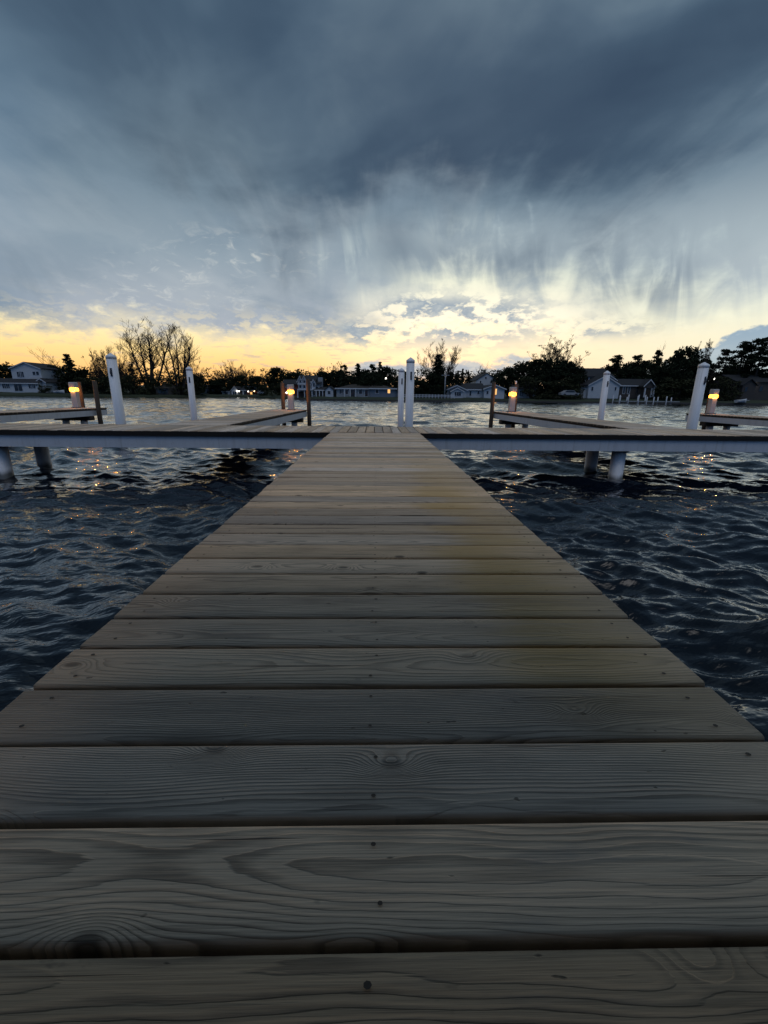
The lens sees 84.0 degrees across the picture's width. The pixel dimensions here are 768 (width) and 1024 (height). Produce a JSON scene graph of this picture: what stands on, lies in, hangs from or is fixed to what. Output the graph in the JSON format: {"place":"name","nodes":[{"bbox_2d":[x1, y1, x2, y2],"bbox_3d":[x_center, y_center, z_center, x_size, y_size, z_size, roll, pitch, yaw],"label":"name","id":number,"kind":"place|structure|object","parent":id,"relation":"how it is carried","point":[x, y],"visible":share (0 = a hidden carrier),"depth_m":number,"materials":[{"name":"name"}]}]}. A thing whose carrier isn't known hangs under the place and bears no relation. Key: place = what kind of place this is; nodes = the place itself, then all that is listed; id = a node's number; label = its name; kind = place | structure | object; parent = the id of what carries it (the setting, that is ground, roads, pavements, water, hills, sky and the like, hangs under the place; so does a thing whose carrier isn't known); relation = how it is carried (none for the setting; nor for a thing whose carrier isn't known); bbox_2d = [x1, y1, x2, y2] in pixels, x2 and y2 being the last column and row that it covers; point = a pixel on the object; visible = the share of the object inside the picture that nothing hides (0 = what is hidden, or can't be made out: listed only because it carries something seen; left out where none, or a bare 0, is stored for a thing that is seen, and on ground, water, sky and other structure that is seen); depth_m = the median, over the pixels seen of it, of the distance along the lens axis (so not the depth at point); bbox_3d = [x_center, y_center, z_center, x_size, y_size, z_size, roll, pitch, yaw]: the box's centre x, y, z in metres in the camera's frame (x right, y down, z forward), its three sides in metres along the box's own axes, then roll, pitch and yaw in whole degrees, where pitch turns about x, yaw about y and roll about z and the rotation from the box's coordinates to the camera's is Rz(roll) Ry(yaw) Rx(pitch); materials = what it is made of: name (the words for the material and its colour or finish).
{"place":"outdoors","nodes":[
{"label":"outdoors","id":0,"kind":"place"},
{"bbox_2d":[0,396,767,741],"bbox_3d":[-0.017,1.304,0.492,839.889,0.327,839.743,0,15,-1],"label":"lake water","id":1,"kind":"structure","parent":0,"point":[668,550],"depth_m":5.02,"materials":[{"name":"blue liquid"}]},
{"bbox_2d":[0,408,107,423],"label":"finger pier","id":2,"kind":"structure","parent":1,"relation":"on","point":[81,415],"depth_m":13.88,"materials":[{"name":"grey wood"}]},
{"bbox_2d":[68,382,82,407],"bbox_3d":[-11.495,-4.350,15.873,0.300,0.920,0.270,0,15,-1],"label":"power pedestal","id":3,"kind":"object","parent":2,"relation":"on","point":[74,392],"visible":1,"depth_m":15.81,"materials":[{"name":"white plastic"}]},
{"bbox_2d":[77,382,84,407],"bbox_3d":[-11.699,-3.366,16.763,0.170,3.350,0.166,0,15,-1],"label":"dock post","id":4,"kind":"object","parent":1,"relation":"in","point":[81,395],"visible":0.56,"depth_m":16.41,"materials":[{"name":"wood"}]},
{"bbox_2d":[92,381,102,423],"bbox_3d":[-10.536,-3.136,15.916,0.180,3.380,0.166,0,15,-1],"label":"dock post","id":5,"kind":"object","parent":1,"relation":"in","point":[97,403],"visible":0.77,"depth_m":15.63,"materials":[{"name":"wood"}]},
{"bbox_2d":[105,353,125,423],"bbox_3d":[-7.600,-2.167,12.420,0.275,4.628,0.287,11,19,34],"label":"mooring pile","id":6,"kind":"object","parent":1,"relation":"in","point":[115,386],"visible":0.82,"depth_m":11.98,"materials":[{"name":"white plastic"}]},
{"bbox_2d":[186,366,197,420],"bbox_3d":[-7.729,-3.529,17.433,0.249,4.590,0.269,10,18,31],"label":"mooring pile","id":7,"kind":"object","parent":1,"relation":"in","point":[191,391],"visible":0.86,"depth_m":17.02,"materials":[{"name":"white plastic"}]},
{"bbox_2d":[162,409,306,425],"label":"finger pier","id":8,"kind":"structure","parent":1,"relation":"on","point":[276,417],"depth_m":11.30,"materials":[{"name":"grey wood"}]},
{"bbox_2d":[287,384,295,409],"bbox_3d":[-3.500,-4.312,16.041,0.300,0.920,0.270,0,15,-1],"label":"power pedestal","id":9,"kind":"object","parent":8,"relation":"on","point":[290,392],"visible":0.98,"depth_m":15.95,"materials":[{"name":"white plastic"}]},
{"bbox_2d":[280,383,285,425],"bbox_3d":[-3.950,-3.353,16.918,0.170,3.400,0.166,0,15,-1],"label":"dock post","id":10,"kind":"object","parent":1,"relation":"in","point":[282,397],"visible":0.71,"depth_m":16.56,"materials":[{"name":"wood"}]},
{"bbox_2d":[306,379,311,425],"bbox_3d":[-2.909,-3.351,16.667,0.170,3.550,0.166,0,15,-1],"label":"dock post","id":11,"kind":"object","parent":1,"relation":"in","point":[308,402],"visible":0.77,"depth_m":16.38,"materials":[{"name":"wood"}]},
{"bbox_2d":[0,433,767,1023],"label":"walkway","id":12,"kind":"structure","parent":1,"relation":"on","point":[374,729],"depth_m":0.67,"materials":[{"name":"grey wood"}]},
{"bbox_2d":[0,423,767,479],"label":"cross dock","id":13,"kind":"object","parent":1,"relation":"on","point":[40,439],"visible":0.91,"depth_m":7.02,"materials":[{"name":"grey wood"}]},
{"bbox_2d":[397,368,404,426],"bbox_3d":[0.669,-3.478,17.514,0.249,4.618,0.269,10,18,31],"label":"mooring pile","id":14,"kind":"object","parent":1,"relation":"in","point":[401,371],"visible":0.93,"depth_m":17.12,"materials":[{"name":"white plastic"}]},
{"bbox_2d":[405,357,414,426],"bbox_3d":[0.739,-2.212,12.884,0.249,4.638,0.269,10,18,31],"label":"mooring pile","id":15,"kind":"object","parent":1,"relation":"in","point":[410,366],"visible":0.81,"depth_m":12.44,"materials":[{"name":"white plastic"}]},
{"bbox_2d":[489,382,495,427],"bbox_3d":[4.183,-3.276,16.758,0.170,3.500,0.166,0,15,-1],"label":"dock post","id":16,"kind":"object","parent":1,"relation":"in","point":[491,415],"visible":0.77,"depth_m":16.47,"materials":[{"name":"wood"}]},
{"bbox_2d":[511,381,518,427],"bbox_3d":[5.163,-3.389,17.092,0.170,3.560,0.166,0,15,-1],"label":"dock post","id":17,"kind":"object","parent":1,"relation":"in","point":[513,425],"visible":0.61,"depth_m":16.75,"materials":[{"name":"wood"}]},
{"bbox_2d":[493,411,685,428],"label":"finger pier","id":18,"kind":"structure","parent":1,"relation":"on","point":[524,419],"depth_m":11.71,"materials":[{"name":"grey wood"}]},
{"bbox_2d":[506,387,516,411],"bbox_3d":[4.872,-4.273,16.216,0.300,0.920,0.270,0,15,-1],"label":"power pedestal","id":19,"kind":"object","parent":18,"relation":"on","point":[512,398],"visible":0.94,"depth_m":16.14,"materials":[{"name":"white plastic"}]},
{"bbox_2d":[597,371,610,419],"bbox_3d":[8.972,-3.466,17.790,0.254,4.615,0.272,10,18,32],"label":"mooring pile","id":20,"kind":"object","parent":1,"relation":"in","point":[604,393],"visible":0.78,"depth_m":17.36,"materials":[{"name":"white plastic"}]},
{"bbox_2d":[612,395,679,403],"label":"pier","id":21,"kind":"structure","parent":1,"relation":"on","point":[644,401],"depth_m":91.11,"materials":[{"name":"grey"}]},
{"bbox_2d":[686,362,709,428],"bbox_3d":[9.199,-2.099,12.885,0.286,4.590,0.294,12,19,35],"label":"mooring pile","id":22,"kind":"object","parent":1,"relation":"in","point":[698,394],"visible":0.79,"depth_m":12.44,"materials":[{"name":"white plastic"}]},
{"bbox_2d":[685,413,767,429],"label":"finger pier","id":23,"kind":"structure","parent":1,"relation":"on","point":[725,421],"depth_m":15.13,"materials":[{"name":"grey wood"}]},
{"bbox_2d":[704,389,719,413],"bbox_3d":[12.619,-4.240,16.393,0.300,0.920,0.270,0,15,-1],"label":"power pedestal","id":24,"kind":"object","parent":23,"relation":"on","point":[712,400],"visible":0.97,"depth_m":16.34,"materials":[{"name":"white plastic"}]},
{"bbox_2d":[0,385,767,402],"bbox_3d":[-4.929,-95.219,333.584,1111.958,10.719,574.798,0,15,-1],"label":"bank","id":25,"kind":"structure","parent":0,"point":[311,397],"depth_m":103.89,"materials":[{"name":"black plant"}]},
{"bbox_2d":[0,361,13,377],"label":"bushy tree","id":26,"kind":"object","parent":25,"relation":"on","point":[4,369],"visible":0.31,"depth_m":127.01,"materials":[{"name":"green plant"}]},
{"bbox_2d":[0,362,66,392],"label":"house","id":27,"kind":"structure","parent":25,"relation":"on","point":[27,376],"depth_m":122.52,"materials":[{"name":"white"}]},
{"bbox_2d":[35,384,52,392],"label":"shrub","id":28,"kind":"object","parent":25,"relation":"on","point":[46,389],"visible":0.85,"depth_m":118.86,"materials":[{"name":"green plant"}]},
{"bbox_2d":[33,348,65,372],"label":"bare tree","id":29,"kind":"object","parent":25,"relation":"on","point":[48,358],"visible":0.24,"depth_m":149.65,"materials":[{"name":"brown plant"}]},
{"bbox_2d":[47,364,65,389],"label":"bushy tree","id":30,"kind":"object","parent":25,"relation":"on","point":[58,372],"visible":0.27,"depth_m":128.53,"materials":[{"name":"green plant"}]},
{"bbox_2d":[54,354,83,392],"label":"conifer tree","id":31,"kind":"object","parent":25,"relation":"on","point":[68,368],"visible":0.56,"depth_m":125.79,"materials":[{"name":"green plant"}]},
{"bbox_2d":[72,368,92,389],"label":"bushy tree","id":32,"kind":"object","parent":25,"relation":"on","point":[83,372],"visible":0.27,"depth_m":128.89,"materials":[{"name":"green plant"}]},
{"bbox_2d":[73,377,101,393],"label":"shrub","id":33,"kind":"object","parent":25,"relation":"on","point":[86,382],"visible":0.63,"depth_m":122.68,"materials":[{"name":"green plant"}]},
{"bbox_2d":[85,376,110,393],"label":"shrub","id":34,"kind":"object","parent":25,"relation":"on","point":[100,382],"visible":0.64,"depth_m":123.31,"materials":[{"name":"green plant"}]},
{"bbox_2d":[82,350,118,387],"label":"budding tree","id":35,"kind":"object","parent":25,"relation":"on","point":[95,370],"visible":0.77,"depth_m":129.03,"materials":[{"name":"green plant"}]},
{"bbox_2d":[89,344,138,377],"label":"bare tree","id":36,"kind":"object","parent":25,"relation":"on","point":[119,362],"visible":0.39,"depth_m":136.43,"materials":[{"name":"brown plant"}]},
{"bbox_2d":[101,375,131,394],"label":"shrub","id":37,"kind":"object","parent":25,"relation":"on","point":[124,386],"visible":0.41,"depth_m":126.35,"materials":[{"name":"green plant"}]},
{"bbox_2d":[117,356,141,391],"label":"budding tree","id":38,"kind":"object","parent":25,"relation":"on","point":[131,369],"visible":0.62,"depth_m":134.04,"materials":[{"name":"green plant"}]},
{"bbox_2d":[120,374,145,394],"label":"shrub","id":39,"kind":"object","parent":25,"relation":"on","point":[131,380],"visible":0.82,"depth_m":128.80,"materials":[{"name":"green plant"}]},
{"bbox_2d":[137,375,156,394],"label":"shrub","id":40,"kind":"object","parent":25,"relation":"on","point":[150,388],"visible":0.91,"depth_m":130.17,"materials":[{"name":"green plant"}]},
{"bbox_2d":[112,316,187,393],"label":"bare tree","id":41,"kind":"object","parent":25,"relation":"on","point":[152,363],"visible":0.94,"depth_m":131.20,"materials":[{"name":"brown plant"}]},
{"bbox_2d":[148,375,178,394],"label":"shrub","id":42,"kind":"object","parent":25,"relation":"on","point":[164,383],"visible":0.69,"depth_m":131.20,"materials":[{"name":"green plant"}]},
{"bbox_2d":[155,383,177,394],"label":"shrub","id":43,"kind":"object","parent":25,"relation":"on","point":[168,390],"visible":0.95,"depth_m":130.83,"materials":[{"name":"green"}]},
{"bbox_2d":[140,322,201,394],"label":"bare tree","id":44,"kind":"object","parent":25,"relation":"on","point":[186,354],"visible":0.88,"depth_m":134.79,"materials":[{"name":"brown plant"}]},
{"bbox_2d":[169,375,188,394],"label":"shrub","id":45,"kind":"object","parent":25,"relation":"on","point":[181,382],"visible":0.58,"depth_m":136.63,"materials":[{"name":"green plant"}]},
{"bbox_2d":[180,359,203,389],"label":"bare tree","id":46,"kind":"object","parent":25,"relation":"on","point":[194,370],"visible":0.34,"depth_m":150.72,"materials":[{"name":"brown plant"}]},
{"bbox_2d":[185,378,206,394],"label":"shrub","id":47,"kind":"object","parent":25,"relation":"on","point":[198,390],"visible":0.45,"depth_m":144.50,"materials":[{"name":"green plant"}]},
{"bbox_2d":[193,373,206,391],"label":"bushy tree","id":48,"kind":"object","parent":25,"relation":"on","point":[202,380],"visible":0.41,"depth_m":153.01,"materials":[{"name":"green plant"}]},
{"bbox_2d":[206,377,232,393],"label":"bushy tree","id":49,"kind":"object","parent":25,"relation":"on","point":[216,382],"visible":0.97,"depth_m":156.77,"materials":[{"name":"green plant"}]},
{"bbox_2d":[213,360,241,383],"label":"bare tree","id":50,"kind":"object","parent":25,"relation":"on","point":[227,375],"visible":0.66,"depth_m":188.59,"materials":[{"name":"brown plant"}]},
{"bbox_2d":[230,386,242,393],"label":"garage","id":51,"kind":"structure","parent":25,"relation":"on","point":[235,390],"depth_m":155.97,"materials":[{"name":"white"}]},
{"bbox_2d":[227,374,248,388],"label":"bushy tree","id":52,"kind":"object","parent":25,"relation":"on","point":[238,380],"visible":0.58,"depth_m":163.49,"materials":[{"name":"green plant"}]},
{"bbox_2d":[229,364,254,382],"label":"bare tree","id":53,"kind":"object","parent":25,"relation":"on","point":[243,373],"visible":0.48,"depth_m":187.63,"materials":[{"name":"brown plant"}]},
{"bbox_2d":[241,385,258,394],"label":"house","id":54,"kind":"structure","parent":25,"relation":"on","point":[243,390],"depth_m":156.00,"materials":[{"name":"grey"}]},
{"bbox_2d":[244,375,266,393],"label":"bushy tree","id":55,"kind":"object","parent":25,"relation":"on","point":[255,380],"visible":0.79,"depth_m":155.25,"materials":[{"name":"green plant"}]},
{"bbox_2d":[256,385,271,395],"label":"shrub","id":56,"kind":"object","parent":25,"relation":"on","point":[262,389],"visible":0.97,"depth_m":139.78,"materials":[{"name":"green plant"}]},
{"bbox_2d":[269,383,280,395],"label":"shrub","id":57,"kind":"object","parent":25,"relation":"on","point":[276,391],"visible":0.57,"depth_m":126.42,"materials":[{"name":"green plant"}]},
{"bbox_2d":[265,366,288,391],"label":"bushy tree","id":58,"kind":"object","parent":25,"relation":"on","point":[277,372],"visible":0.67,"depth_m":146.42,"materials":[{"name":"green plant"}]},
{"bbox_2d":[282,380,298,395],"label":"house","id":59,"kind":"structure","parent":25,"relation":"on","point":[292,382],"depth_m":113.13,"materials":[{"name":"grey"}]},
{"bbox_2d":[282,372,300,381],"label":"bushy tree","id":60,"kind":"object","parent":25,"relation":"on","point":[290,375],"visible":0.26,"depth_m":123.76,"materials":[{"name":"green plant"}]},
{"bbox_2d":[296,375,324,397],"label":"house","id":61,"kind":"structure","parent":25,"relation":"on","point":[316,381],"depth_m":102.21,"materials":[{"name":"white"}]},
{"bbox_2d":[314,386,335,396],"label":"cottage","id":62,"kind":"structure","parent":25,"relation":"on","point":[329,391],"depth_m":100.25,"materials":[{"name":"white"}]},
{"bbox_2d":[316,371,333,386],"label":"bushy tree","id":63,"kind":"object","parent":25,"relation":"on","point":[324,374],"visible":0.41,"depth_m":110.04,"materials":[{"name":"green plant"}]},
{"bbox_2d":[0,364,659,390],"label":"distant woodland","id":64,"kind":"object","parent":25,"relation":"on","point":[171,372],"visible":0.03,"depth_m":206.09,"materials":[{"name":"green plant"}]},
{"bbox_2d":[326,370,348,387],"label":"bushy tree","id":65,"kind":"object","parent":25,"relation":"on","point":[337,374],"visible":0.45,"depth_m":109.50,"materials":[{"name":"green plant"}]},
{"bbox_2d":[335,373,358,387],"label":"bushy tree","id":66,"kind":"object","parent":25,"relation":"on","point":[343,381],"visible":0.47,"depth_m":103.42,"materials":[{"name":"green plant"}]},
{"bbox_2d":[352,363,361,378],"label":"conifer tree","id":67,"kind":"object","parent":25,"relation":"on","point":[358,374],"visible":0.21,"depth_m":107.00,"materials":[{"name":"green plant"}]},
{"bbox_2d":[335,384,397,396],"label":"house","id":68,"kind":"structure","parent":25,"relation":"on","point":[354,390],"depth_m":98.93,"materials":[{"name":"grey"}]},
{"bbox_2d":[375,365,397,387],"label":"bushy tree","id":69,"kind":"object","parent":25,"relation":"on","point":[385,372],"visible":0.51,"depth_m":106.18,"materials":[{"name":"green plant"}]},
{"bbox_2d":[404,380,428,395],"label":"bushy tree","id":70,"kind":"object","parent":25,"relation":"on","point":[418,391],"visible":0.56,"depth_m":99.64,"materials":[{"name":"green plant"}]},
{"bbox_2d":[404,394,454,398],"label":"rail fence","id":71,"kind":"object","parent":25,"relation":"on","point":[432,396],"visible":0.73,"depth_m":95.67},
{"bbox_2d":[419,373,448,397],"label":"bushy tree","id":72,"kind":"object","parent":25,"relation":"on","point":[431,378],"visible":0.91,"depth_m":99.21,"materials":[{"name":"green plant"}]},
{"bbox_2d":[426,354,447,397],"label":"conifer tree","id":73,"kind":"object","parent":25,"relation":"on","point":[438,368],"visible":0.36,"depth_m":101.80,"materials":[{"name":"green plant"}]},
{"bbox_2d":[417,338,461,387],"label":"bare tree","id":74,"kind":"object","parent":25,"relation":"on","point":[452,361],"visible":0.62,"depth_m":104.27,"materials":[{"name":"brown plant"}]},
{"bbox_2d":[447,371,461,387],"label":"bushy tree","id":75,"kind":"object","parent":25,"relation":"on","point":[455,380],"visible":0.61,"depth_m":103.72,"materials":[{"name":"green plant"}]},
{"bbox_2d":[446,383,506,398],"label":"house","id":76,"kind":"structure","parent":25,"relation":"on","point":[472,390],"depth_m":101.79,"materials":[{"name":"white"}]},
{"bbox_2d":[470,373,494,384],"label":"house","id":77,"kind":"structure","parent":25,"relation":"on","point":[484,378],"depth_m":123.00,"materials":[{"name":"white"}]},
{"bbox_2d":[491,366,516,396],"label":"bushy tree","id":78,"kind":"object","parent":25,"relation":"on","point":[500,375],"visible":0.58,"depth_m":107.87,"materials":[{"name":"green plant"}]},
{"bbox_2d":[504,360,539,394],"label":"bushy tree","id":79,"kind":"object","parent":25,"relation":"on","point":[519,368],"visible":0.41,"depth_m":106.23,"materials":[{"name":"green plant"}]},
{"bbox_2d":[506,384,537,397],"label":"garage","id":80,"kind":"structure","parent":25,"relation":"on","point":[521,394],"depth_m":102.87,"materials":[{"name":"grey"}]},
{"bbox_2d":[294,398,767,404],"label":"seawall","id":81,"kind":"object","parent":25,"relation":"on","point":[527,401],"visible":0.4,"depth_m":93.83,"materials":[{"name":"concrete"}]},
{"bbox_2d":[523,357,556,395],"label":"bushy tree","id":82,"kind":"object","parent":25,"relation":"on","point":[539,364],"visible":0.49,"depth_m":102.78,"materials":[{"name":"green plant"}]},
{"bbox_2d":[540,357,574,397],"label":"bushy tree","id":83,"kind":"object","parent":25,"relation":"on","point":[560,370],"visible":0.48,"depth_m":103.73,"materials":[{"name":"green plant"}]},
{"bbox_2d":[528,335,590,379],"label":"budding tree","id":84,"kind":"object","parent":25,"relation":"on","point":[556,353],"visible":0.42,"depth_m":111.80,"materials":[{"name":"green plant"}]},
{"bbox_2d":[547,377,584,399],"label":"shrub","id":85,"kind":"object","parent":25,"relation":"on","point":[558,385],"visible":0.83,"depth_m":99.88,"materials":[{"name":"green plant"}]},
{"bbox_2d":[558,390,579,395],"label":"parked car","id":86,"kind":"object","parent":25,"relation":"on","point":[569,392],"visible":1,"depth_m":98.29,"materials":[{"name":"grey"}]},
{"bbox_2d":[562,361,587,392],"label":"bushy tree","id":87,"kind":"object","parent":25,"relation":"on","point":[578,371],"visible":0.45,"depth_m":104.94,"materials":[{"name":"green plant"}]},
{"bbox_2d":[601,354,628,378],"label":"pine tree","id":88,"kind":"object","parent":25,"relation":"on","point":[616,360],"visible":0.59,"depth_m":116.43,"materials":[{"name":"green plant"}]},
{"bbox_2d":[575,368,655,398],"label":"house","id":89,"kind":"structure","parent":25,"relation":"on","point":[617,388],"depth_m":104.34,"materials":[{"name":"white"}]},
{"bbox_2d":[629,354,650,373],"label":"pine tree","id":90,"kind":"object","parent":25,"relation":"on","point":[638,362],"visible":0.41,"depth_m":114.38,"materials":[{"name":"green plant"}]},
{"bbox_2d":[644,350,668,398],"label":"conifer tree","id":91,"kind":"object","parent":25,"relation":"on","point":[658,360],"visible":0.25,"depth_m":107.58,"materials":[{"name":"green plant"}]},
{"bbox_2d":[645,362,684,398],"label":"bushy tree","id":92,"kind":"object","parent":25,"relation":"on","point":[654,376],"visible":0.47,"depth_m":103.91,"materials":[{"name":"green plant"}]},
{"bbox_2d":[647,377,694,399],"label":"shrub","id":93,"kind":"object","parent":25,"relation":"on","point":[680,385],"visible":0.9,"depth_m":99.73,"materials":[{"name":"green plant"}]},
{"bbox_2d":[663,345,705,398],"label":"bushy tree","id":94,"kind":"object","parent":25,"relation":"on","point":[682,362],"visible":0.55,"depth_m":102.72,"materials":[{"name":"green plant"}]},
{"bbox_2d":[682,356,717,397],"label":"bushy tree","id":95,"kind":"object","parent":25,"relation":"on","point":[711,370],"visible":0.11,"depth_m":112.18,"materials":[{"name":"green plant"}]},
{"bbox_2d":[688,338,726,386],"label":"budding tree","id":96,"kind":"object","parent":25,"relation":"on","point":[707,351],"visible":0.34,"depth_m":108.90,"materials":[{"name":"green plant"}]},
{"bbox_2d":[710,349,741,378],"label":"pine tree","id":97,"kind":"object","parent":25,"relation":"on","point":[732,360],"visible":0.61,"depth_m":110.97,"materials":[{"name":"green plant"}]},
{"bbox_2d":[709,375,743,400],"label":"shrub","id":98,"kind":"object","parent":25,"relation":"on","point":[724,387],"visible":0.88,"depth_m":101.57,"materials":[{"name":"green plant"}]},
{"bbox_2d":[704,375,767,399],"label":"house","id":99,"kind":"structure","parent":25,"relation":"on","point":[752,387],"depth_m":105.59,"materials":[{"name":"grey"}]},
{"bbox_2d":[723,341,767,377],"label":"pine tree","id":100,"kind":"object","parent":25,"relation":"on","point":[747,346],"visible":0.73,"depth_m":107.36,"materials":[{"name":"green plant"}]},
{"bbox_2d":[739,337,767,377],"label":"pine tree","id":101,"kind":"object","parent":25,"relation":"on","point":[762,350],"visible":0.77,"depth_m":106.93,"materials":[{"name":"green plant"}]},
{"bbox_2d":[0,0,767,385],"label":"sky","id":102,"kind":"structure","parent":0,"point":[291,185],"materials":[{"name":"grey"}]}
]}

